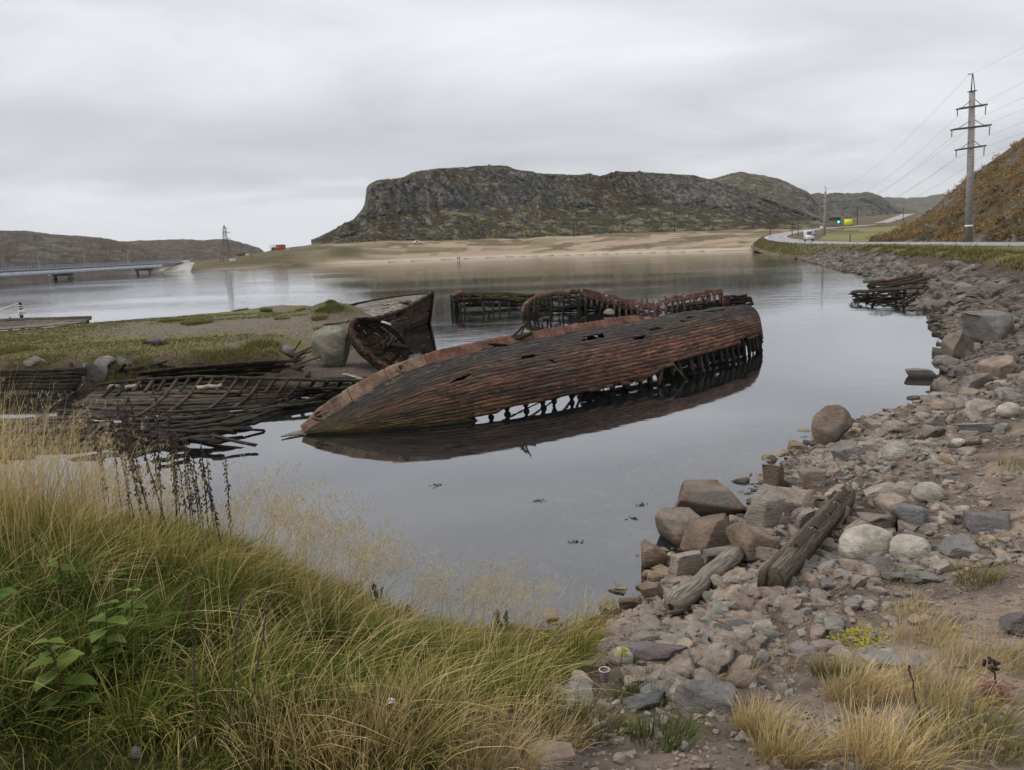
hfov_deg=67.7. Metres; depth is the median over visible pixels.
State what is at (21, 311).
mooring post
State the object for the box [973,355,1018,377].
stone
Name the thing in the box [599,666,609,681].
paper cup
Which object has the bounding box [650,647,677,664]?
stone
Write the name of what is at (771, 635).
stone
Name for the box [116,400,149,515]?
dead stalk
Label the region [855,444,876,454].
stone
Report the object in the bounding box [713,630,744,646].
stone
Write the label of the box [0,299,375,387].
turf
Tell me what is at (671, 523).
boulder
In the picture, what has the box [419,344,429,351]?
broken plank stub
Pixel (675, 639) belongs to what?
stone
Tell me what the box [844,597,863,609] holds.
stone
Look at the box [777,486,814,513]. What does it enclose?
boulder
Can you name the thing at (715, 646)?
stone
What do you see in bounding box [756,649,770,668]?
stone
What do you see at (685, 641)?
stone
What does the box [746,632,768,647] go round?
stone
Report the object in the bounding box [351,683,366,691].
yellow weed
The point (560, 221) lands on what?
cliff scrub
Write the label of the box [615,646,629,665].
yellow weed
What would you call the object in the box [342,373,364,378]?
plank
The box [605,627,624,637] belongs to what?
stone
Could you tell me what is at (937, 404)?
gravel
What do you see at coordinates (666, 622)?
stone
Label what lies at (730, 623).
stone
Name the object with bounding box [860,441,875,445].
stone
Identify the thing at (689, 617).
stone
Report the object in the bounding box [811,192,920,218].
hill
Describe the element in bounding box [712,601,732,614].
stone
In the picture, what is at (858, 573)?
stone
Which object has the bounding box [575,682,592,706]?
stone
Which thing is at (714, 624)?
stone
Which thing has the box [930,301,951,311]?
stone
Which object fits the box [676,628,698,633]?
stone
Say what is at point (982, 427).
stone
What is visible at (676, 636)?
stone
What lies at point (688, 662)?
stone
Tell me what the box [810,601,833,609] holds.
stone
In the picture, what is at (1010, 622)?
stone
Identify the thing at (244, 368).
buried hull
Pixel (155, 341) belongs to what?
stone
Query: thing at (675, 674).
stone
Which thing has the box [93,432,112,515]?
dead stalk
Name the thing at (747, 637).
stone
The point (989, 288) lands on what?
stone
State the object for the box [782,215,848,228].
spur
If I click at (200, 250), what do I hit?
hill
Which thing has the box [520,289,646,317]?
arched wreck
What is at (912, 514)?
boulder
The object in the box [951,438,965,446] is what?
stone
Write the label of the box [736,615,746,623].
stone
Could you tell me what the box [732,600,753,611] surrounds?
stone
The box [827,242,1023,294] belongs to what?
verge grass
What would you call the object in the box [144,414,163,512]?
dead stalk
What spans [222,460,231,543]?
dead stalk
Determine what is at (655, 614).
stone
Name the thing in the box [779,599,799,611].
stone
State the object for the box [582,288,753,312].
rusty bulwark wreck
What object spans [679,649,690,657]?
stone
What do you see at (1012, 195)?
autumn bush
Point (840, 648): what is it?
stone
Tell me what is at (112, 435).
dead stalk
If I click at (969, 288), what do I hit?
stone
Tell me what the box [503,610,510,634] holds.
dead stalk
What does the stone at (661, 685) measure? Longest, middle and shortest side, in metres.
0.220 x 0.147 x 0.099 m
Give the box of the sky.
[0,0,1023,251]
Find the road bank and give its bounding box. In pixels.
[751,214,1023,258]
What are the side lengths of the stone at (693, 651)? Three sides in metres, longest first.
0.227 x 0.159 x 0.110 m
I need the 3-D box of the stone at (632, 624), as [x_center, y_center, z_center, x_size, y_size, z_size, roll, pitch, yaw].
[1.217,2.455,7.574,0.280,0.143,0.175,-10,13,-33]
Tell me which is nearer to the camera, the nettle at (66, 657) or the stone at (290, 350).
the nettle at (66, 657)
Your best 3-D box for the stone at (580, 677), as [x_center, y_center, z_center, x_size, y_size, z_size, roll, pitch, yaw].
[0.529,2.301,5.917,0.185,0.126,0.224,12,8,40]
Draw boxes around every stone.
[23,356,46,366]
[81,363,107,381]
[94,356,116,366]
[117,356,133,365]
[129,745,140,758]
[146,337,160,345]
[160,337,168,344]
[282,345,294,356]
[304,368,310,377]
[524,740,576,767]
[550,682,576,703]
[567,670,593,686]
[568,681,578,687]
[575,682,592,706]
[585,656,601,669]
[597,642,609,648]
[602,637,619,641]
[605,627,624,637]
[608,621,634,627]
[608,641,620,650]
[608,646,633,664]
[616,626,637,637]
[618,596,639,611]
[619,666,647,680]
[621,641,687,662]
[621,691,665,711]
[622,673,643,692]
[624,622,641,633]
[624,675,644,686]
[631,631,651,637]
[633,626,653,630]
[635,630,654,638]
[637,635,658,642]
[638,581,662,599]
[638,604,654,613]
[639,613,657,622]
[639,683,655,692]
[640,613,659,626]
[640,624,658,630]
[643,665,664,684]
[645,676,658,683]
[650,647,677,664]
[654,680,671,697]
[655,639,674,643]
[658,634,680,639]
[659,618,676,629]
[660,636,678,642]
[660,671,683,679]
[662,664,691,679]
[663,573,692,583]
[664,678,681,704]
[665,654,686,664]
[666,677,675,684]
[673,657,696,674]
[675,636,693,649]
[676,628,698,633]
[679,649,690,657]
[685,614,704,620]
[687,620,705,629]
[688,626,699,632]
[689,604,706,610]
[689,647,698,655]
[692,609,705,616]
[694,645,713,657]
[694,667,721,680]
[695,628,712,637]
[696,649,731,673]
[700,632,713,645]
[701,613,723,623]
[702,545,733,564]
[703,592,712,602]
[708,621,724,628]
[709,642,725,651]
[710,574,723,588]
[710,591,722,600]
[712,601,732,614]
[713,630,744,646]
[714,618,729,624]
[717,579,728,588]
[721,610,737,618]
[722,574,738,579]
[722,584,737,600]
[722,601,733,608]
[723,644,734,659]
[724,567,745,576]
[724,619,745,630]
[725,669,759,688]
[728,590,749,601]
[728,654,752,673]
[731,610,748,616]
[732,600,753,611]
[734,624,752,633]
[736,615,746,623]
[739,575,752,584]
[743,634,754,640]
[746,610,762,618]
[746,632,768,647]
[747,616,762,623]
[748,582,761,598]
[750,619,773,626]
[751,596,776,609]
[752,626,780,640]
[755,546,777,561]
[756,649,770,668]
[759,586,783,597]
[761,615,773,619]
[762,463,783,486]
[773,596,803,609]
[774,585,785,594]
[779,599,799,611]
[779,609,803,626]
[785,587,796,594]
[785,640,820,653]
[789,576,798,586]
[792,473,800,479]
[794,507,814,528]
[796,589,809,595]
[797,468,826,489]
[799,559,811,572]
[808,555,819,561]
[809,624,825,639]
[810,588,827,600]
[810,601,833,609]
[810,639,837,650]
[813,448,829,456]
[813,571,832,576]
[814,611,827,624]
[818,559,838,570]
[823,615,844,632]
[825,453,832,457]
[827,644,854,657]
[831,443,863,461]
[836,454,859,460]
[838,558,860,569]
[839,506,849,524]
[841,570,853,580]
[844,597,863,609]
[849,572,866,575]
[850,574,870,588]
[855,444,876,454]
[856,512,897,527]
[858,563,881,577]
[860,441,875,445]
[860,443,874,453]
[860,600,878,610]
[862,419,881,430]
[863,482,894,499]
[864,556,894,572]
[866,648,920,667]
[872,550,888,556]
[873,492,909,513]
[880,571,944,582]
[881,420,909,432]
[892,481,914,497]
[894,563,908,570]
[904,566,923,571]
[904,570,923,583]
[917,443,943,450]
[918,444,938,454]
[919,424,945,438]
[929,558,953,574]
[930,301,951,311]
[931,375,953,388]
[936,533,980,559]
[945,433,964,446]
[947,366,973,377]
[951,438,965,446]
[955,395,968,408]
[955,422,993,433]
[957,285,978,294]
[960,373,991,388]
[963,511,1010,534]
[970,398,997,411]
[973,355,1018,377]
[981,284,1004,293]
[996,387,1016,400]
[996,402,1020,418]
[999,611,1023,636]
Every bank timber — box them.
[114,366,144,371]
[140,360,167,368]
[148,363,175,367]
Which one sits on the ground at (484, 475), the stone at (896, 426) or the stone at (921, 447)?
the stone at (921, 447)
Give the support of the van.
on the road
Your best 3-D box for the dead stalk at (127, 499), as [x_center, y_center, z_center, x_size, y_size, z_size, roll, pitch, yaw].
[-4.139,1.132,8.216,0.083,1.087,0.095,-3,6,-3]
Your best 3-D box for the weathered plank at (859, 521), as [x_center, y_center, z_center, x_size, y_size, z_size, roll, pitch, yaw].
[4.533,1.818,9.751,0.841,0.187,0.327,-10,13,-36]
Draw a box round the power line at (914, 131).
[824,78,965,187]
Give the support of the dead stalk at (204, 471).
on the ground at (484, 475)
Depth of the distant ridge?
2389.70 m
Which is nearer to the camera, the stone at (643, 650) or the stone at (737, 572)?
the stone at (643, 650)
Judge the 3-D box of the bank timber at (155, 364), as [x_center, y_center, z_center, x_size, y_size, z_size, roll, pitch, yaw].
[-13.097,-0.731,27.865,1.119,0.313,0.156,-1,10,6]
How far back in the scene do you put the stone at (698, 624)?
7.37 m
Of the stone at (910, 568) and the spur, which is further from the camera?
the spur
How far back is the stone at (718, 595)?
8.27 m
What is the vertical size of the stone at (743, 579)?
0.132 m
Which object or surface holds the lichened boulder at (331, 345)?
on the ground at (484, 475)
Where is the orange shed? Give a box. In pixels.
[276,244,285,249]
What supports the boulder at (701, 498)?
on the ground at (484, 475)
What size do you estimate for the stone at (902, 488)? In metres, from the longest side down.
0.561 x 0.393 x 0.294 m
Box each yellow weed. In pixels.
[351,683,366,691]
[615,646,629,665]
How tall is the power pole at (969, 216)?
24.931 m
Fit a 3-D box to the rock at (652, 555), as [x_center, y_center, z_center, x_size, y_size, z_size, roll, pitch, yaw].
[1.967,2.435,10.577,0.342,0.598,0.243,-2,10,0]
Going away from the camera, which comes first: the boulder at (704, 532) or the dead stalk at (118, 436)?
the dead stalk at (118, 436)
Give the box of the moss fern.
[825,623,894,650]
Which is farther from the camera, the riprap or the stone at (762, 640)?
the riprap
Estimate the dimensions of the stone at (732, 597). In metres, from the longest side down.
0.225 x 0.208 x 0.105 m
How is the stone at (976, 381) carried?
on the ground at (484, 475)
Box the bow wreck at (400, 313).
[323,290,434,331]
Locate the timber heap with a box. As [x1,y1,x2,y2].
[0,393,332,464]
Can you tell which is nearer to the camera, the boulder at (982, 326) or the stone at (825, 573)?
the stone at (825, 573)
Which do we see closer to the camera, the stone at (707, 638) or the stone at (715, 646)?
the stone at (715, 646)
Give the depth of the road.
156.28 m
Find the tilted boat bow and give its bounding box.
[347,317,412,370]
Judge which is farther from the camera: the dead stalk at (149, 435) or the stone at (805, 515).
the stone at (805, 515)
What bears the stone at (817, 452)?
on the gravel
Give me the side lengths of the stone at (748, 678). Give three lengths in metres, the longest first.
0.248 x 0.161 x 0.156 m
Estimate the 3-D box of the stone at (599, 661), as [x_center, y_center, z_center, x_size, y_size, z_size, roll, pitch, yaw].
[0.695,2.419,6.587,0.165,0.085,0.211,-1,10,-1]
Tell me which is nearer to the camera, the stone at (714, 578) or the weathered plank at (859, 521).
the stone at (714, 578)
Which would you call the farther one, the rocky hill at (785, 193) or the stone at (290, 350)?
the rocky hill at (785, 193)
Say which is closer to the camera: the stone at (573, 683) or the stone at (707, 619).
the stone at (573, 683)
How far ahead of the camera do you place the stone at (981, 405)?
15.55 m
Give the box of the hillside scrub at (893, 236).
[865,138,1023,241]
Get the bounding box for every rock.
[604,309,614,315]
[641,539,666,571]
[674,679,736,717]
[905,368,937,377]
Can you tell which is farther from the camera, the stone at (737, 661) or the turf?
the turf
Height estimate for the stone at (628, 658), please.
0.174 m
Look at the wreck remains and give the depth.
52.27 m
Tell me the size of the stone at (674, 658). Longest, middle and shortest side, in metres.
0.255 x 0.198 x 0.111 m
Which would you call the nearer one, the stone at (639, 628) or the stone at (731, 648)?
the stone at (731, 648)
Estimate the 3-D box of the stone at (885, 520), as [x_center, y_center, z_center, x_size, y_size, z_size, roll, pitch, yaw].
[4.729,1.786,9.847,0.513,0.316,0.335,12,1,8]
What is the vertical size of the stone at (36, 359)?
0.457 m
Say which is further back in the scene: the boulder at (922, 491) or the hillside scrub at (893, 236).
the hillside scrub at (893, 236)
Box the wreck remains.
[848,272,929,303]
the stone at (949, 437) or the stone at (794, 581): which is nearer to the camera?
the stone at (794, 581)
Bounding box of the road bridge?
[0,259,183,278]
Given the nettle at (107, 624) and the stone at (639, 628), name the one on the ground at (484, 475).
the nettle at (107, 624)
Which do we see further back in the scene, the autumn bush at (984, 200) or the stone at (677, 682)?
the autumn bush at (984, 200)
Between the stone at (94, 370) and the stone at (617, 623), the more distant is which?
the stone at (94, 370)
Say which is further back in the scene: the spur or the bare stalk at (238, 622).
the spur
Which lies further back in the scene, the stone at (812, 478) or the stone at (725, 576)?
the stone at (812, 478)
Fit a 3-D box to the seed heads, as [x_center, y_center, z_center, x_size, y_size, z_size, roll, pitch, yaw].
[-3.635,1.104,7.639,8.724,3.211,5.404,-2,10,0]
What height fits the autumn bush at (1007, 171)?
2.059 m
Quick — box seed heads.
[0,379,590,612]
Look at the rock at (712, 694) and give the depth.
5.08 m
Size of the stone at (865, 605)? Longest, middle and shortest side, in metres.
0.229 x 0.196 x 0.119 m
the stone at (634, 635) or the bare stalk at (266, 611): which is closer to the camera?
the bare stalk at (266, 611)
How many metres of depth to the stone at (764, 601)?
7.69 m
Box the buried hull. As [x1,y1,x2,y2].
[136,341,321,384]
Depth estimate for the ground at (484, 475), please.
19.53 m
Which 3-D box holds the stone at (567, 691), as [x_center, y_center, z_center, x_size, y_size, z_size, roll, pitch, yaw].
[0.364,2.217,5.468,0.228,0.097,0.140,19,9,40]
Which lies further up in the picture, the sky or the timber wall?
the sky
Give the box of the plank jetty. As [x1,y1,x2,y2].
[0,316,91,330]
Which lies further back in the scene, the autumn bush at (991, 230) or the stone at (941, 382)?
the autumn bush at (991, 230)
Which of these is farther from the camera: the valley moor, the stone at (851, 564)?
the valley moor
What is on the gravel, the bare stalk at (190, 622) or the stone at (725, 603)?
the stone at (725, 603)
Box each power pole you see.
[818,187,830,235]
[950,73,991,241]
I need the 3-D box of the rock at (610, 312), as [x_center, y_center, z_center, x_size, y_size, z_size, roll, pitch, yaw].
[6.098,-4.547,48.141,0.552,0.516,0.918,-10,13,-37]
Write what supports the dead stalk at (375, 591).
on the ground at (484, 475)
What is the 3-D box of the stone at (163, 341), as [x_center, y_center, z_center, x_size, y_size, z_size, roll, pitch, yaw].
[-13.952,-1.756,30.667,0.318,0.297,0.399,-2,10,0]
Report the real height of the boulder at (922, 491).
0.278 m
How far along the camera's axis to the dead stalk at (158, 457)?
6.96 m
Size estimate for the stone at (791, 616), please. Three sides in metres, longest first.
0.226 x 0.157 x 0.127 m
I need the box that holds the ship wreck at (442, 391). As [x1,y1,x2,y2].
[281,305,762,437]
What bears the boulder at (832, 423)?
on the ground at (484, 475)
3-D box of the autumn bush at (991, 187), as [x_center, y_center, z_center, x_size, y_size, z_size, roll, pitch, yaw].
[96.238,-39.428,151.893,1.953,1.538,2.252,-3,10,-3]
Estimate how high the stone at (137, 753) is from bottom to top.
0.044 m
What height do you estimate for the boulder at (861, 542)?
0.431 m
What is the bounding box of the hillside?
[876,140,1023,241]
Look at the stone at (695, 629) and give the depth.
7.25 m
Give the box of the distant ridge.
[884,194,947,211]
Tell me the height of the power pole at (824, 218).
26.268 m
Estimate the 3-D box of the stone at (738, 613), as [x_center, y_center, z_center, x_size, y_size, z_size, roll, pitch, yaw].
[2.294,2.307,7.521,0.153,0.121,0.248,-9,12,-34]
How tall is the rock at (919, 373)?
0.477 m
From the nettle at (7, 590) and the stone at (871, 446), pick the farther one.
the stone at (871, 446)
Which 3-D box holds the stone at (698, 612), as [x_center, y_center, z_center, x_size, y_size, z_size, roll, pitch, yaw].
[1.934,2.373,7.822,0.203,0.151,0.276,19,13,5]
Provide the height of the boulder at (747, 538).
0.461 m
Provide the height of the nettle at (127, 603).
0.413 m
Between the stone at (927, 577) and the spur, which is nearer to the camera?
the stone at (927, 577)
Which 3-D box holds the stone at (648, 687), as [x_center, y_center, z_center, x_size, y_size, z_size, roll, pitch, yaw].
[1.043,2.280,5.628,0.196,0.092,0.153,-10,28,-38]
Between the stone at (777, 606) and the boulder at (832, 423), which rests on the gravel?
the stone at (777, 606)
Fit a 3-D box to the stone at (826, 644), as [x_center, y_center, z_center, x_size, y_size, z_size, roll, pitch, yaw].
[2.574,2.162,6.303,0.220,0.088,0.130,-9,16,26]
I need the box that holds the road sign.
[844,219,851,224]
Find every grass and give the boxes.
[0,366,1023,769]
[0,449,1023,769]
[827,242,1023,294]
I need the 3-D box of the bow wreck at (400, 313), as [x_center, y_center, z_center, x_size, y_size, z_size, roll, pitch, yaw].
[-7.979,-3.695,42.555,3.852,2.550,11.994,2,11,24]
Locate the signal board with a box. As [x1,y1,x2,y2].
[828,217,840,226]
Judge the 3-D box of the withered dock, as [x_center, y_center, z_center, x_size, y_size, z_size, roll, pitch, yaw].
[2.969,1.825,4.672,0.285,0.312,0.250,-2,10,0]
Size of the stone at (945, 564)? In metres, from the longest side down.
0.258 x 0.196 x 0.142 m
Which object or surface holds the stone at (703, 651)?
on the ground at (484, 475)
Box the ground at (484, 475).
[0,225,1023,769]
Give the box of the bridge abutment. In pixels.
[162,260,194,272]
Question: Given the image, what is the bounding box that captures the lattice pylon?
[220,225,232,261]
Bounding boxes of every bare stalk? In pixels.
[187,591,200,768]
[226,592,242,767]
[238,597,271,767]
[907,665,921,726]
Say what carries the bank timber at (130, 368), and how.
in the ground at (484, 475)
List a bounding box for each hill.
[0,230,183,269]
[122,239,263,261]
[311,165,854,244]
[708,172,843,220]
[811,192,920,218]
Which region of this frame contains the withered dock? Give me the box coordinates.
[973,656,1020,708]
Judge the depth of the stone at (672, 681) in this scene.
5.73 m
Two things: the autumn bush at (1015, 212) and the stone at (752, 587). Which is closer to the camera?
the stone at (752, 587)
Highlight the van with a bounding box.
[804,230,813,240]
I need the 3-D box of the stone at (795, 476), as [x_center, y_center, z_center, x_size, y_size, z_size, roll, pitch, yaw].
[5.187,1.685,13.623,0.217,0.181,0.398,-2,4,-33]
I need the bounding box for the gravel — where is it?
[81,326,1023,769]
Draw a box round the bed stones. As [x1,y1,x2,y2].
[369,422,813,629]
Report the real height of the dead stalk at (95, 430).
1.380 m
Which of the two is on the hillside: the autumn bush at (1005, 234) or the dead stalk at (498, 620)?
the autumn bush at (1005, 234)
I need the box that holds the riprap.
[794,250,1023,394]
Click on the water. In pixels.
(820, 326)
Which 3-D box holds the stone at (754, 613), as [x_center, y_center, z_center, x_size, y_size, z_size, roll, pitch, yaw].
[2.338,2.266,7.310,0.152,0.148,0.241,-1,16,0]
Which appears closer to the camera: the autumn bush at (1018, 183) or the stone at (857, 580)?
the stone at (857, 580)
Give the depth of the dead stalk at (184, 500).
7.95 m
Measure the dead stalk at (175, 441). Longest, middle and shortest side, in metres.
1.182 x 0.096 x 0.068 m
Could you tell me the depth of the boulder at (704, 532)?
10.46 m
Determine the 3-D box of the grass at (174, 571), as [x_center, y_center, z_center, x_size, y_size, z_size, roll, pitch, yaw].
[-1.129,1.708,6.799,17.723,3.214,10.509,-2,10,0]
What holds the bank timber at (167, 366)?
in the ground at (484, 475)
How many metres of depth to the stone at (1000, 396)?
16.02 m
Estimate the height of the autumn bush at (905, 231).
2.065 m
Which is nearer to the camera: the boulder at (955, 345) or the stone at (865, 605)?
the stone at (865, 605)
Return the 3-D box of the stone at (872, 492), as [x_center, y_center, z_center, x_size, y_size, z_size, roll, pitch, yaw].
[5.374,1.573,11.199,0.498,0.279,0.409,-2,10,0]
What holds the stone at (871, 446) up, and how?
on the ground at (484, 475)
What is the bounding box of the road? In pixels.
[764,214,1023,245]
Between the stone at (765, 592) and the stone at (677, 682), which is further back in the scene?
the stone at (765, 592)
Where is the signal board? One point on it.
(837, 219)
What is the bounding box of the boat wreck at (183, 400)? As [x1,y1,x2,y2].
[57,375,363,429]
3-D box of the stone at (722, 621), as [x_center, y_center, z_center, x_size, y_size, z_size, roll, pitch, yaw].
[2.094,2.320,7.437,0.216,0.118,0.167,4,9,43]
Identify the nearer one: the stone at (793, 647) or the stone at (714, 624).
the stone at (793, 647)
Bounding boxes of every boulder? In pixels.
[310,326,350,366]
[655,507,699,546]
[670,550,704,575]
[675,480,745,516]
[680,513,730,553]
[726,522,776,561]
[744,484,786,528]
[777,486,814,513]
[811,405,852,444]
[838,524,892,559]
[881,440,911,460]
[889,534,930,559]
[890,503,931,527]
[911,482,944,501]
[940,333,973,358]
[961,310,1014,342]
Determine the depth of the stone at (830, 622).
6.72 m
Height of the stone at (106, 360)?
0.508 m
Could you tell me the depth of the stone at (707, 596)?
8.32 m
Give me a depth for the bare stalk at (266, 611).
3.34 m
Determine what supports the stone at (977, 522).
on the ground at (484, 475)
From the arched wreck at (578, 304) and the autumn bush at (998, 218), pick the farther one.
the autumn bush at (998, 218)
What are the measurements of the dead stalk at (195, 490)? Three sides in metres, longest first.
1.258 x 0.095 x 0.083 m
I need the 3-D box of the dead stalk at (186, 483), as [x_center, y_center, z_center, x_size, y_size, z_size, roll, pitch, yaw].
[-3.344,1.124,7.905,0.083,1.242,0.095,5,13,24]
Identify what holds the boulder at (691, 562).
on the ground at (484, 475)
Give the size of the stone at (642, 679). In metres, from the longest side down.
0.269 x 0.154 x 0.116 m
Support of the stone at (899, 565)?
on the ground at (484, 475)
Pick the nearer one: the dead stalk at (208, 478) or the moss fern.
the moss fern
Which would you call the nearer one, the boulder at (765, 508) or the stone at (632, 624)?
the stone at (632, 624)
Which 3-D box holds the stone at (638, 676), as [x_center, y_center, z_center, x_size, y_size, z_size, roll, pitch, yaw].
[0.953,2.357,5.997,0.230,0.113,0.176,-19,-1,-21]
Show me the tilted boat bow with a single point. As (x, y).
(382, 352)
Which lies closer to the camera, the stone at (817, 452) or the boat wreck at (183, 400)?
the stone at (817, 452)
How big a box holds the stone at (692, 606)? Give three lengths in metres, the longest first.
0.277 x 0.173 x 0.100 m
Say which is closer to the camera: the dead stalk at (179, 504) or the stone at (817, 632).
the stone at (817, 632)
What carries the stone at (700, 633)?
on the gravel
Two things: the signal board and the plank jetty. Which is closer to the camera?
the plank jetty
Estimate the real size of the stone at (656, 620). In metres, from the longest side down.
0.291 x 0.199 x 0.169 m
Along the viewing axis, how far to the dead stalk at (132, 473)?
7.73 m
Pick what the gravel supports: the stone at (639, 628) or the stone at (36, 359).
the stone at (639, 628)
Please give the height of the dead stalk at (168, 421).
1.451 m
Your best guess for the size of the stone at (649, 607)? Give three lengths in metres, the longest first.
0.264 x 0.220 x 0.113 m
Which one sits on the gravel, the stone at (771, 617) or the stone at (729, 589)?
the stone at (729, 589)
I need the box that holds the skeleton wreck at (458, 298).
[450,290,549,311]
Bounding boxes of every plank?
[320,376,366,378]
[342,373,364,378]
[842,513,884,532]
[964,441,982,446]
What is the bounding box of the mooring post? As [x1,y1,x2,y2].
[18,302,26,328]
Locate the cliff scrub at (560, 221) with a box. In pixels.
[364,178,855,241]
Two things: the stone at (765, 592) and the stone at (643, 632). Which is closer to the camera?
the stone at (643, 632)
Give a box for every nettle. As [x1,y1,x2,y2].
[0,587,22,630]
[23,637,101,720]
[46,554,79,604]
[86,599,128,678]
[118,588,147,657]
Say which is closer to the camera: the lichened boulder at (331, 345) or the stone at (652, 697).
the stone at (652, 697)
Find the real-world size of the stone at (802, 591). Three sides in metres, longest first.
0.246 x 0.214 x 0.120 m
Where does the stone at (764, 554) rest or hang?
on the ground at (484, 475)
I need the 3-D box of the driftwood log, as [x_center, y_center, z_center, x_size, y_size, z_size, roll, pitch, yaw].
[2.302,2.243,8.956,0.260,0.410,2.173,5,12,34]
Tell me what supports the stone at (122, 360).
on the ground at (484, 475)
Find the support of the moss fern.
on the ground at (484, 475)
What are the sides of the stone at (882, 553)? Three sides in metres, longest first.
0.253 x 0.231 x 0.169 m
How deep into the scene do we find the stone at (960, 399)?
16.58 m
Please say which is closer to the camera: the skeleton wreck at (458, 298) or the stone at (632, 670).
the stone at (632, 670)
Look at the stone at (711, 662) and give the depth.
6.18 m
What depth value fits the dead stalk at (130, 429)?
7.80 m
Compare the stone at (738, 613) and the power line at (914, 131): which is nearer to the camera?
the stone at (738, 613)
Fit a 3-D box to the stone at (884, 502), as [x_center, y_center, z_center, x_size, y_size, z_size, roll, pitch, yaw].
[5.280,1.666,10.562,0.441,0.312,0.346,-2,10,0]
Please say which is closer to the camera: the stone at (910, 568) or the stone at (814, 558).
the stone at (910, 568)
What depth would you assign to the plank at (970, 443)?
12.83 m
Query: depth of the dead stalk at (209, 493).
7.20 m
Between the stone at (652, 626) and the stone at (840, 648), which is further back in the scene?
the stone at (652, 626)
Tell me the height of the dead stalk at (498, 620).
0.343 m
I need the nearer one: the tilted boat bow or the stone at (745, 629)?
the stone at (745, 629)
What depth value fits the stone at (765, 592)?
7.89 m
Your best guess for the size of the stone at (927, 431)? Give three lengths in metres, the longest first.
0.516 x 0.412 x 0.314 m
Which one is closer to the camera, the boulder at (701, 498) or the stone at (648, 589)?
the stone at (648, 589)
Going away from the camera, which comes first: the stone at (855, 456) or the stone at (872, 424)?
the stone at (855, 456)
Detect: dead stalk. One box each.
[92,410,105,508]
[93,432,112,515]
[109,410,122,520]
[110,411,135,523]
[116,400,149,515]
[121,440,130,517]
[123,404,147,516]
[124,426,142,515]
[124,438,143,521]
[125,392,168,537]
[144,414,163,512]
[150,386,165,537]
[165,402,180,522]
[168,439,182,519]
[170,428,179,536]
[176,448,187,527]
[181,436,193,523]
[184,439,201,531]
[185,445,195,524]
[192,458,204,528]
[198,458,221,543]
[199,444,209,532]
[205,459,215,533]
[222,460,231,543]
[372,582,378,609]
[494,609,502,630]
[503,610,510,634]
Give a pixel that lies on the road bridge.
(71, 271)
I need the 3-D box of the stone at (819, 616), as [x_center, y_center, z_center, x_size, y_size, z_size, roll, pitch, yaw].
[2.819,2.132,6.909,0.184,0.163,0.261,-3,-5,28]
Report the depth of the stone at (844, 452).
13.83 m
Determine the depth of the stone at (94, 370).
27.38 m
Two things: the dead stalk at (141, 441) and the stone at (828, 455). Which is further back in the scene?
the stone at (828, 455)
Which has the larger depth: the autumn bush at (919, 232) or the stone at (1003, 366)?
the autumn bush at (919, 232)
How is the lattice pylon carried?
on the ground at (484, 475)
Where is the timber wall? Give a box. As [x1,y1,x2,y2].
[0,362,86,392]
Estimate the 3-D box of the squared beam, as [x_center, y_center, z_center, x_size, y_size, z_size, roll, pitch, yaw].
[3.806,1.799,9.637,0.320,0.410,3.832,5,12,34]
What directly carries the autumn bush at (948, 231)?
on the hillside
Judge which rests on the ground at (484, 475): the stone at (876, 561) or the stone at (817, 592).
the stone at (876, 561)
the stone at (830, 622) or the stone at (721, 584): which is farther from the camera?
the stone at (721, 584)
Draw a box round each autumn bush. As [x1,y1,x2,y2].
[902,230,912,236]
[914,230,922,235]
[934,231,943,236]
[945,229,952,233]
[981,197,990,203]
[984,227,994,233]
[989,183,999,189]
[993,214,1005,223]
[1000,229,1012,236]
[1002,167,1014,176]
[1007,192,1017,198]
[1010,209,1023,217]
[1016,179,1023,185]
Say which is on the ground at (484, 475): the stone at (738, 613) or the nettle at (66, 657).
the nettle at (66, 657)
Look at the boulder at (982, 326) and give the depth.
27.01 m
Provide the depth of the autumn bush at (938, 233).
156.93 m
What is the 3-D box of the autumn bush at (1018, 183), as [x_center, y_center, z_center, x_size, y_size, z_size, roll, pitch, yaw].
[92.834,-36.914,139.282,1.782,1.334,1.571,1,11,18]
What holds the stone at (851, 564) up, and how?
on the ground at (484, 475)
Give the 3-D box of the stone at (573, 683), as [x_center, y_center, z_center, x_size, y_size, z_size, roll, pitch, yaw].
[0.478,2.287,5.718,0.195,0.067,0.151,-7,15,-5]
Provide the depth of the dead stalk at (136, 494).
7.72 m
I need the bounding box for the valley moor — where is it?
[840,212,925,225]
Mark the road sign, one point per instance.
(847, 221)
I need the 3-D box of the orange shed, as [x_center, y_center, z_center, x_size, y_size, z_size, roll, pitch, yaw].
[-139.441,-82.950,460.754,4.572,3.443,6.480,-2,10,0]
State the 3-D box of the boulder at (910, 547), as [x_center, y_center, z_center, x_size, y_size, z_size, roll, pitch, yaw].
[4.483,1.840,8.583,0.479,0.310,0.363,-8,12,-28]
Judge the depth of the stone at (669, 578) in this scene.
9.45 m
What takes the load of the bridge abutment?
on the ground at (484, 475)
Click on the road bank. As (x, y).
(817, 237)
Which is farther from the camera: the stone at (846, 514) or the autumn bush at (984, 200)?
the autumn bush at (984, 200)
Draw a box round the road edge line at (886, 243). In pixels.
[766,217,1023,244]
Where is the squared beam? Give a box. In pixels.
[757,486,855,587]
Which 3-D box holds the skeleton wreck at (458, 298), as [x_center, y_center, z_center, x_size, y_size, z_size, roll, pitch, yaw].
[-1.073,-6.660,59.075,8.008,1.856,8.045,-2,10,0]
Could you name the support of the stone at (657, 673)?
on the gravel

